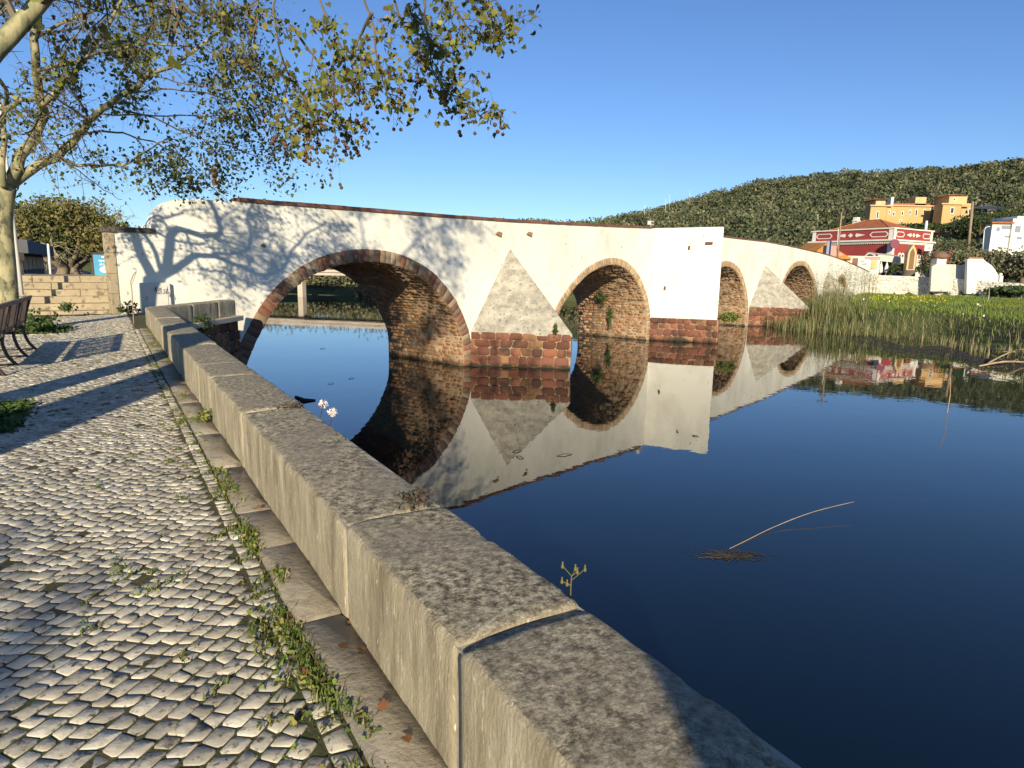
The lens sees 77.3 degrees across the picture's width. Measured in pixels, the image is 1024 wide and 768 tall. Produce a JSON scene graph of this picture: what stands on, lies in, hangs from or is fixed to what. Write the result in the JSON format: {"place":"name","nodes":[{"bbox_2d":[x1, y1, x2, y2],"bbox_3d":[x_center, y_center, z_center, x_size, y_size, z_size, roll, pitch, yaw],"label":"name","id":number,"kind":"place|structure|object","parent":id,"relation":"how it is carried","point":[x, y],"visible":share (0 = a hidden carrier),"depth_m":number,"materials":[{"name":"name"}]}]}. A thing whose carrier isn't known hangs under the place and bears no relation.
{"place":"outdoors","nodes":[
{"label":"outdoors","id":0,"kind":"place"},
{"bbox_2d":[18,239,53,273],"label":"building","id":1,"kind":"structure","parent":0,"point":[34,254],"depth_m":30.55,"materials":[{"name":"stone"}]},
{"bbox_2d":[22,256,27,269],"bbox_3d":[-22.203,-5.524,29.195,0.030,0.600,1.535,-5,12,-31],"label":"window","id":2,"kind":"structure","parent":1,"relation":"in","point":[25,263],"depth_m":29.16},
{"bbox_2d":[27,256,32,268],"bbox_3d":[-23.139,-5.812,30.723,0.030,0.600,1.535,-5,12,-31],"label":"window","id":3,"kind":"structure","parent":1,"relation":"in","point":[29,259],"depth_m":30.58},
{"bbox_2d":[32,257,36,268],"bbox_3d":[-24.075,-6.100,32.252,0.030,0.600,1.535,-5,12,-31],"label":"window","id":4,"kind":"structure","parent":1,"relation":"in","point":[33,258],"depth_m":32.14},
{"bbox_2d":[36,257,40,268],"bbox_3d":[-25.011,-6.388,33.780,0.030,0.600,1.535,-5,12,-31],"label":"window","id":5,"kind":"structure","parent":1,"relation":"in","point":[37,258],"depth_m":33.66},
{"bbox_2d":[39,257,43,268],"bbox_3d":[-25.947,-6.676,35.309,0.030,0.600,1.535,-5,12,-31],"label":"window","id":6,"kind":"structure","parent":1,"relation":"in","point":[41,259],"depth_m":35.16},
{"bbox_2d":[44,263,90,273],"bbox_3d":[-34.445,-8.387,48.383,4.318,1.457,1.920,-1,10,-8],"label":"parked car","id":7,"kind":"object","parent":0,"point":[54,270],"visible":0.09,"depth_m":47.52,"materials":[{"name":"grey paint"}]},
{"bbox_2d":[0,313,369,767],"bbox_3d":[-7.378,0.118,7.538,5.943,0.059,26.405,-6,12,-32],"label":"walkway","id":8,"kind":"structure","parent":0,"point":[339,740],"depth_m":3.14,"materials":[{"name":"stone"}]},
{"bbox_2d":[0,295,36,375],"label":"park bench","id":9,"kind":"object","parent":8,"relation":"on","point":[13,315],"visible":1,"depth_m":10.27,"materials":[{"name":"metal"}]},
{"bbox_2d":[21,308,60,331],"bbox_3d":[-10.572,-1.422,14.226,1.056,0.563,1.083,1,10,0],"label":"leafy weed","id":10,"kind":"object","parent":8,"relation":"on","point":[42,321],"visible":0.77,"depth_m":14.12,"materials":[{"name":"green plant"}]},
{"bbox_2d":[18,274,109,314],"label":"stone staircase","id":11,"kind":"structure","parent":8,"relation":"on","point":[87,293],"depth_m":20.04,"materials":[{"name":"stone"}]},
{"bbox_2d":[0,8,23,293],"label":"lamp post","id":12,"kind":"object","parent":11,"relation":"on","point":[20,281],"visible":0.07,"depth_m":18.26,"materials":[{"name":"metal"}]},
{"bbox_2d":[19,252,24,274],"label":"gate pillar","id":13,"kind":"structure","parent":11,"relation":"on","point":[21,254],"depth_m":20.23,"materials":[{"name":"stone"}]},
{"bbox_2d":[54,301,78,312],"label":"leafy weed","id":14,"kind":"object","parent":11,"relation":"on","point":[65,306],"visible":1,"depth_m":18.30,"materials":[{"name":"green plant"}]},
{"bbox_2d":[91,252,105,275],"bbox_3d":[-13.816,-4.057,21.733,0.793,0.808,0.188,1,10,0],"label":"poster stand","id":15,"kind":"object","parent":11,"relation":"on","point":[98,263],"visible":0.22,"depth_m":21.66,"materials":[{"name":"metal"}]},
{"bbox_2d":[99,226,120,313],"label":"stone pillar","id":16,"kind":"structure","parent":8,"relation":"on","point":[110,266],"depth_m":19.63,"materials":[{"name":"stone"}]},
{"bbox_2d":[116,300,140,314],"bbox_3d":[-11.757,-2.351,19.621,0.606,0.461,0.744,1,10,0],"label":"leafy weed","id":17,"kind":"object","parent":8,"relation":"on","point":[126,309],"visible":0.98,"depth_m":19.56,"materials":[{"name":"green plant"}]},
{"bbox_2d":[130,271,136,323],"bbox_3d":[-9.791,-2.243,16.618,0.203,1.363,0.023,1,10,0],"label":"bent rod","id":18,"kind":"object","parent":8,"relation":"on","point":[132,295],"visible":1,"depth_m":16.60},
{"bbox_2d":[138,283,170,312],"bbox_3d":[-11.460,-2.770,20.572,0.210,0.960,0.905,10,13,40],"label":"utility cabinet","id":19,"kind":"object","parent":8,"relation":"on","point":[154,294],"visible":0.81,"depth_m":20.45,"materials":[{"name":"metal"}]},
{"bbox_2d":[52,321,388,767],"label":"kerb weeds","id":20,"kind":"object","parent":8,"relation":"on","point":[313,677],"visible":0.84,"depth_m":2.73,"materials":[{"name":"green plant"}]},
{"bbox_2d":[302,667,309,674],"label":"fallen leaf","id":21,"kind":"object","parent":20,"relation":"on","point":[305,671],"visible":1,"depth_m":2.45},
{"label":"tree pit soil","id":22,"kind":"structure","parent":8,"relation":"in","visible":0},
{"bbox_2d":[0,397,37,433],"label":"pit groundcover","id":23,"kind":"object","parent":22,"relation":"on","point":[12,415],"visible":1,"depth_m":6.49,"materials":[{"name":"plant"}]},
{"bbox_2d":[0,0,542,189],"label":"plane tree","id":24,"kind":"object","parent":22,"relation":"on","point":[20,23],"visible":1,"depth_m":5.85,"materials":[{"name":"green plant"}]},
{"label":"tree pit soil","id":25,"kind":"structure","parent":8,"relation":"in","visible":0},
{"bbox_2d":[6,324,74,334],"bbox_3d":[-11.069,-1.270,14.537,1.856,0.255,1.853,-5,12,-31],"label":"pit groundcover","id":26,"kind":"object","parent":25,"relation":"on","point":[57,328],"visible":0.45,"depth_m":14.47,"materials":[{"name":"plant"}]},
{"bbox_2d":[0,0,350,329],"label":"plane tree","id":27,"kind":"object","parent":25,"relation":"on","point":[15,176],"visible":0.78,"depth_m":13.84,"materials":[{"name":"green plant"}]},
{"bbox_2d":[0,0,1023,227],"label":"sky","id":28,"kind":"structure","parent":0,"point":[620,106],"materials":[{"name":"blue"}]},
{"bbox_2d":[82,189,1023,356],"bbox_3d":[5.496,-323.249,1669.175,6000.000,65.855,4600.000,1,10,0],"label":"ground","id":29,"kind":"structure","parent":0,"point":[316,289],"depth_m":52.41,"materials":[{"name":"plant"}]},
{"bbox_2d":[73,221,140,240],"bbox_3d":[-37.393,-12.789,60.652,7.306,6.370,7.557,9,13,38],"label":"street tree","id":30,"kind":"object","parent":29,"relation":"on","point":[125,223],"visible":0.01,"depth_m":58.77,"materials":[{"name":"green plant"}]},
{"bbox_2d":[199,318,241,360],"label":"quay wall","id":31,"kind":"structure","parent":29,"relation":"on","point":[226,337],"depth_m":20.14,"materials":[{"name":"grey stone"}]},
{"bbox_2d":[153,299,243,328],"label":"stone parapet","id":32,"kind":"structure","parent":31,"relation":"on","point":[222,311],"depth_m":18.92,"materials":[{"name":"concrete"}]},
{"bbox_2d":[193,312,217,332],"bbox_3d":[-8.877,-1.774,18.391,0.361,0.597,1.258,2,10,7],"label":"leafy weed","id":33,"kind":"object","parent":32,"relation":"attached to","point":[208,318],"depth_m":18.41,"materials":[{"name":"green plant"}]},
{"bbox_2d":[60,253,572,295],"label":"bank scrub","id":34,"kind":"object","parent":29,"relation":"on","point":[323,280],"visible":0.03,"depth_m":112.68,"materials":[{"name":"green plant"}]},
{"bbox_2d":[114,197,872,368],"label":"arch bridge","id":35,"kind":"structure","parent":29,"relation":"on","point":[463,290],"depth_m":31.92,"materials":[{"name":"white paint"}]},
{"bbox_2d":[211,167,218,198],"bbox_3d":[-10.364,-6.500,22.430,0.208,2.290,0.104,-5,12,-29],"label":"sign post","id":36,"kind":"object","parent":35,"relation":"on","point":[215,179],"visible":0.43,"depth_m":22.28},
{"bbox_2d":[552,323,558,337],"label":"wall plant","id":37,"kind":"object","parent":35,"relation":"attached to","point":[555,330],"depth_m":31.31,"materials":[{"name":"green plant"}]},
{"bbox_2d":[593,291,607,305],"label":"wall plant","id":38,"kind":"object","parent":35,"relation":"attached to","point":[600,298],"depth_m":46.46,"materials":[{"name":"green plant"}]},
{"bbox_2d":[607,306,613,328],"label":"wall plant","id":39,"kind":"object","parent":35,"relation":"attached to","point":[610,316],"depth_m":46.80,"materials":[{"name":"green plant"}]},
{"bbox_2d":[717,311,741,323],"bbox_3d":[15.266,-4.728,45.235,2.146,0.912,1.385,1,10,0],"label":"wall plant","id":40,"kind":"object","parent":35,"relation":"attached to","point":[724,317],"depth_m":45.07,"materials":[{"name":"green plant"}]},
{"bbox_2d":[495,156,1023,246],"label":"woodland","id":41,"kind":"object","parent":29,"relation":"on","point":[796,210],"visible":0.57,"depth_m":261.44,"materials":[{"name":"green plant"}]},
{"bbox_2d":[800,241,850,258],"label":"tiled house","id":42,"kind":"structure","parent":29,"relation":"on","point":[828,248],"depth_m":93.68,"materials":[{"name":"orange tile"}]},
{"bbox_2d":[835,212,846,256],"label":"utility pole","id":43,"kind":"object","parent":29,"relation":"on","point":[841,215],"visible":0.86,"depth_m":85.54,"materials":[{"name":"wood"}]},
{"bbox_2d":[809,261,881,314],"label":"tall reeds","id":44,"kind":"object","parent":29,"relation":"on","point":[848,282],"visible":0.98,"depth_m":60.99,"materials":[{"name":"plant"}]},
{"bbox_2d":[843,256,880,274],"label":"cafe building","id":45,"kind":"structure","parent":29,"relation":"on","point":[861,260],"depth_m":94.32,"materials":[{"name":"white"}]},
{"bbox_2d":[852,258,857,265],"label":"door","id":46,"kind":"structure","parent":45,"relation":"in","point":[855,260],"depth_m":94.37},
{"bbox_2d":[871,260,877,269],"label":"window","id":47,"kind":"structure","parent":45,"relation":"in","point":[873,266],"depth_m":94.22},
{"bbox_2d":[808,217,935,276],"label":"red building","id":48,"kind":"structure","parent":29,"relation":"on","point":[858,237],"depth_m":105.82,"materials":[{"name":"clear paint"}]},
{"bbox_2d":[890,239,899,248],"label":"round sign","id":49,"kind":"object","parent":48,"relation":"attached to","point":[894,243],"visible":1,"depth_m":100.04,"materials":[{"name":"red"}]},
{"bbox_2d":[916,254,922,272],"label":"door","id":50,"kind":"structure","parent":48,"relation":"in","point":[918,262],"depth_m":106.22,"materials":[{"name":"white wood"}]},
{"bbox_2d":[924,245,932,250],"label":"triangle sign","id":51,"kind":"object","parent":48,"relation":"attached to","point":[927,247],"visible":1,"depth_m":103.93,"materials":[{"name":"grey"}]},
{"bbox_2d":[868,252,903,275],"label":"awning","id":52,"kind":"object","parent":29,"relation":"on","point":[890,259],"visible":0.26,"depth_m":96.12,"materials":[{"name":"beige fabric"}]},
{"bbox_2d":[885,265,900,275],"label":"terrace shrub","id":53,"kind":"object","parent":29,"relation":"on","point":[893,269],"visible":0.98,"depth_m":94.35,"materials":[{"name":"green plant"}]},
{"bbox_2d":[891,262,903,275],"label":"terrace shrub","id":54,"kind":"object","parent":29,"relation":"on","point":[901,266],"visible":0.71,"depth_m":94.59,"materials":[{"name":"green plant"}]},
{"bbox_2d":[870,293,945,314],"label":"yellow flowers","id":55,"kind":"object","parent":29,"relation":"on","point":[911,300],"visible":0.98,"depth_m":67.36,"materials":[{"name":"yellow plant"}]},
{"bbox_2d":[830,217,986,239],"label":"tree","id":56,"kind":"object","parent":29,"relation":"on","point":[938,226],"visible":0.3,"depth_m":182.63,"materials":[{"name":"green plant"}]},
{"bbox_2d":[901,244,916,276],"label":"stone monument","id":57,"kind":"object","parent":29,"relation":"on","point":[909,261],"visible":0.91,"depth_m":92.75,"materials":[{"name":"stone"}]},
{"bbox_2d":[806,292,1023,347],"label":"bank grass","id":58,"kind":"structure","parent":29,"relation":"on","point":[983,301],"depth_m":57.82,"materials":[{"name":"plant"}]},
{"bbox_2d":[863,194,970,232],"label":"ochre mansion","id":59,"kind":"structure","parent":29,"relation":"on","point":[941,209],"depth_m":192.59,"materials":[{"name":"paint"}]},
{"bbox_2d":[915,264,929,276],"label":"terrace shrub","id":60,"kind":"object","parent":29,"relation":"on","point":[924,267],"visible":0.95,"depth_m":97.91,"materials":[{"name":"green plant"}]},
{"bbox_2d":[931,250,950,265],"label":"well kiosk","id":61,"kind":"object","parent":29,"relation":"on","point":[940,257],"visible":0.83,"depth_m":89.59,"materials":[{"name":"white"}]},
{"bbox_2d":[928,264,964,291],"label":"boundary wall","id":62,"kind":"structure","parent":29,"relation":"on","point":[942,277],"depth_m":88.58,"materials":[{"name":"paint"}]},
{"bbox_2d":[870,275,1023,298],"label":"embankment wall","id":63,"kind":"structure","parent":29,"relation":"on","point":[887,284],"depth_m":91.41,"materials":[{"name":"paint"}]},
{"bbox_2d":[932,235,962,250],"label":"garden tree","id":64,"kind":"object","parent":29,"relation":"on","point":[936,244],"visible":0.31,"depth_m":144.50,"materials":[{"name":"green plant"}]},
{"bbox_2d":[918,244,984,269],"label":"olive tree","id":65,"kind":"object","parent":29,"relation":"on","point":[957,254],"visible":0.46,"depth_m":102.76,"materials":[{"name":"green plant"}]},
{"bbox_2d":[934,237,984,252],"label":"garden tree","id":66,"kind":"object","parent":29,"relation":"on","point":[957,247],"visible":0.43,"depth_m":134.16,"materials":[{"name":"green plant"}]},
{"bbox_2d":[966,202,973,249],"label":"utility pole","id":67,"kind":"object","parent":29,"relation":"on","point":[970,225],"visible":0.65,"depth_m":126.10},
{"bbox_2d":[948,251,1007,264],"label":"olive tree","id":68,"kind":"object","parent":29,"relation":"on","point":[963,260],"visible":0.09,"depth_m":101.24,"materials":[{"name":"green plant"}]},
{"bbox_2d":[949,209,1012,244],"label":"garden tree","id":69,"kind":"object","parent":29,"relation":"on","point":[974,224],"visible":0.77,"depth_m":163.41,"materials":[{"name":"green plant"}]},
{"bbox_2d":[964,257,1002,293],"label":"scrolled wall","id":70,"kind":"structure","parent":29,"relation":"on","point":[979,268],"depth_m":86.53,"materials":[{"name":"white paint"}]},
{"bbox_2d":[959,249,1020,275],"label":"olive tree","id":71,"kind":"object","parent":29,"relation":"on","point":[994,261],"visible":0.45,"depth_m":96.31,"materials":[{"name":"green plant"}]},
{"bbox_2d":[973,206,1006,221],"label":"dark house","id":72,"kind":"structure","parent":29,"relation":"on","point":[986,209],"depth_m":200.47,"materials":[{"name":"grey"}]},
{"bbox_2d":[976,208,1023,228],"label":"garden tree","id":73,"kind":"object","parent":29,"relation":"on","point":[1013,214],"visible":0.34,"depth_m":164.00,"materials":[{"name":"green plant"}]},
{"bbox_2d":[980,245,1023,283],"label":"olive tree","id":74,"kind":"object","parent":29,"relation":"on","point":[1019,273],"visible":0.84,"depth_m":96.22,"materials":[{"name":"green plant"}]},
{"bbox_2d":[982,216,1023,255],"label":"white house","id":75,"kind":"structure","parent":29,"relation":"on","point":[1007,232],"depth_m":145.91,"materials":[{"name":"paint"}]},
{"bbox_2d":[982,285,1023,298],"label":"hedge","id":76,"kind":"object","parent":29,"relation":"on","point":[1009,291],"visible":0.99,"depth_m":82.57,"materials":[{"name":"green plant"}]},
{"bbox_2d":[991,199,1023,216],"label":"garden tree","id":77,"kind":"object","parent":29,"relation":"on","point":[1013,204],"visible":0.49,"depth_m":179.86,"materials":[{"name":"green plant"}]},
{"bbox_2d":[992,348,1022,352],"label":"fallen branch","id":78,"kind":"object","parent":29,"relation":"on","point":[1008,350],"visible":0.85,"depth_m":39.58,"materials":[{"name":"wood"}]},
{"bbox_2d":[995,248,1023,281],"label":"olive tree","id":79,"kind":"object","parent":29,"relation":"on","point":[1005,277],"visible":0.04,"depth_m":102.14,"materials":[{"name":"green plant"}]},
{"bbox_2d":[1003,272,1022,282],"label":"olive tree","id":80,"kind":"object","parent":29,"relation":"on","point":[1012,277],"visible":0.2,"depth_m":114.28,"materials":[{"name":"green plant"}]},
{"bbox_2d":[1012,190,1023,206],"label":"garden tree","id":81,"kind":"object","parent":29,"relation":"on","point":[1018,193],"visible":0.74,"depth_m":188.38,"materials":[{"name":"green plant"}]},
{"bbox_2d":[247,294,1023,767],"bbox_3d":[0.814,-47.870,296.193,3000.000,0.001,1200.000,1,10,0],"label":"river water","id":82,"kind":"structure","parent":0,"point":[875,618],"depth_m":13.93,"materials":[{"name":"blue liquid"}]},
{"bbox_2d":[294,396,315,401],"bbox_3d":[-7.651,0.556,23.273,1.071,0.172,0.424,7,12,31],"label":"driftwood","id":83,"kind":"object","parent":82,"relation":"on","point":[302,399],"visible":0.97,"depth_m":23.09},
{"bbox_2d":[297,270,345,296],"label":"concrete bridge","id":84,"kind":"structure","parent":82,"relation":"in","point":[301,287],"depth_m":101.33,"materials":[{"name":"concrete"}]},
{"bbox_2d":[685,547,775,562],"bbox_3d":[3.757,2.938,11.002,1.570,0.018,0.670,1,10,0],"label":"weed raft","id":85,"kind":"object","parent":82,"relation":"on","point":[726,556],"visible":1,"depth_m":10.98,"materials":[{"name":"plant"}]},
{"bbox_2d":[729,502,850,548],"bbox_3d":[5.333,2.631,12.229,3.603,0.252,0.230,-5,12,-30],"label":"floating cane","id":86,"kind":"object","parent":82,"relation":"on","point":[782,523],"visible":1,"depth_m":12.26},
{"bbox_2d":[766,286,1023,359],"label":"reeds","id":87,"kind":"object","parent":82,"relation":"on","point":[823,302],"visible":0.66,"depth_m":54.22,"materials":[{"name":"plant"}]},
{"bbox_2d":[784,313,1023,357],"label":"dead reeds","id":88,"kind":"object","parent":82,"relation":"on","point":[922,333],"visible":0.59,"depth_m":48.90,"materials":[{"name":"plant"}]},
{"bbox_2d":[851,334,1023,376],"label":"floating scum","id":89,"kind":"object","parent":82,"relation":"on","point":[1009,364],"visible":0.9,"depth_m":39.68,"materials":[{"name":"plant"}]},
{"bbox_2d":[979,354,1023,366],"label":"fallen branch","id":90,"kind":"object","parent":82,"relation":"on","point":[1014,361],"visible":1,"depth_m":34.57,"materials":[{"name":"wood"}]},
{"bbox_2d":[988,349,1019,362],"bbox_3d":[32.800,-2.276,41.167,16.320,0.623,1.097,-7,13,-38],"label":"fallen branch","id":91,"kind":"object","parent":82,"relation":"on","point":[1010,351],"visible":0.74,"depth_m":37.47,"materials":[{"name":"wood"}]},
{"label":"street","id":92,"kind":"structure","parent":0,"visible":0},
{"bbox_2d":[14,187,23,208],"bbox_3d":[-49.880,-14.076,58.668,9.676,9.180,9.903,1,10,0],"label":"street tree","id":93,"kind":"object","parent":92,"relation":"on","point":[19,194],"visible":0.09,"depth_m":60.15,"materials":[{"name":"green plant"}]},
{"bbox_2d":[47,244,51,273],"bbox_3d":[-18.568,-4.869,25.700,0.086,1.504,0.312,-4,11,-28],"label":"bollard post","id":94,"kind":"object","parent":92,"relation":"on","point":[49,258],"visible":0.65,"depth_m":25.67,"materials":[{"name":"metal"}]},
{"bbox_2d":[22,223,84,262],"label":"street tree","id":95,"kind":"object","parent":92,"relation":"on","point":[75,242],"visible":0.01,"depth_m":65.14,"materials":[{"name":"green plant"}]},
{"bbox_2d":[58,248,82,258],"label":"street tree","id":96,"kind":"object","parent":92,"relation":"on","point":[62,251],"visible":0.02,"depth_m":81.51,"materials":[{"name":"green plant"}]},
{"bbox_2d":[14,187,140,274],"bbox_3d":[-31.334,-10.140,44.956,11.633,7.032,9.301,1,10,0],"label":"spreading tree","id":97,"kind":"object","parent":92,"relation":"on","point":[39,220],"visible":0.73,"depth_m":42.96,"materials":[{"name":"green plant"}]},
{"bbox_2d":[61,217,128,273],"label":"street tree","id":98,"kind":"object","parent":92,"relation":"on","point":[74,249],"visible":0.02,"depth_m":66.65,"materials":[{"name":"green plant"}]},
{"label":"quay wall","id":99,"kind":"object","parent":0,"visible":0},
{"bbox_2d":[139,328,447,767],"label":"kerb strip","id":100,"kind":"object","parent":99,"relation":"on","point":[317,608],"visible":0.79,"depth_m":2.81,"materials":[{"name":"stone"}]},
{"bbox_2d":[195,406,212,422],"bbox_3d":[-3.039,0.302,6.337,0.161,0.184,0.180,1,10,0],"label":"flowering weed","id":101,"kind":"object","parent":100,"relation":"on","point":[205,417],"visible":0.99,"depth_m":6.30,"materials":[{"name":"green plant"}]},
{"bbox_2d":[338,643,347,647],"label":"fallen leaf","id":102,"kind":"object","parent":100,"relation":"on","point":[341,645],"visible":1,"depth_m":2.63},
{"bbox_2d":[356,645,365,651],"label":"fallen leaf","id":103,"kind":"object","parent":100,"relation":"on","point":[362,648],"visible":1,"depth_m":2.60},
{"bbox_2d":[376,698,388,710],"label":"fallen leaf","id":104,"kind":"object","parent":100,"relation":"on","point":[383,704],"visible":1,"depth_m":2.27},
{"bbox_2d":[400,733,411,742],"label":"fallen leaf","id":105,"kind":"object","parent":100,"relation":"on","point":[407,738],"visible":1,"depth_m":2.11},
{"bbox_2d":[145,307,800,767],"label":"stone parapet","id":106,"kind":"structure","parent":99,"relation":"on","point":[485,653],"depth_m":2.15,"materials":[{"name":"stone"}]},
{"bbox_2d":[276,401,304,408],"bbox_3d":[-1.758,0.176,5.084,0.206,0.064,0.220,-1,10,-13],"label":"stonecrop","id":107,"kind":"object","parent":106,"relation":"on","point":[296,405],"visible":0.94,"depth_m":5.07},
{"bbox_2d":[318,399,327,418],"bbox_3d":[-1.415,0.209,4.802,0.075,0.195,0.066,8,12,33],"label":"flower head","id":108,"kind":"object","parent":106,"relation":"on","point":[321,402],"visible":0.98,"depth_m":4.79},
{"bbox_2d":[327,408,337,425],"bbox_3d":[-1.281,0.257,4.579,0.078,0.183,0.066,-6,12,-34],"label":"flower head","id":109,"kind":"object","parent":106,"relation":"attached to","point":[334,410],"visible":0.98,"depth_m":4.56},
{"bbox_2d":[393,484,433,510],"bbox_3d":[-0.447,0.528,3.002,0.196,0.105,0.192,-5,12,-30],"label":"stonecrop","id":110,"kind":"object","parent":106,"relation":"on","point":[417,498],"visible":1,"depth_m":2.99,"materials":[{"name":"plant"}]},
{"bbox_2d":[560,561,586,597],"bbox_3d":[0.219,0.730,2.302,0.093,0.194,0.012,1,10,0],"label":"thistle stem","id":111,"kind":"object","parent":106,"relation":"attached to","point":[567,584],"visible":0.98,"depth_m":2.29,"materials":[{"name":"yellow plant"}]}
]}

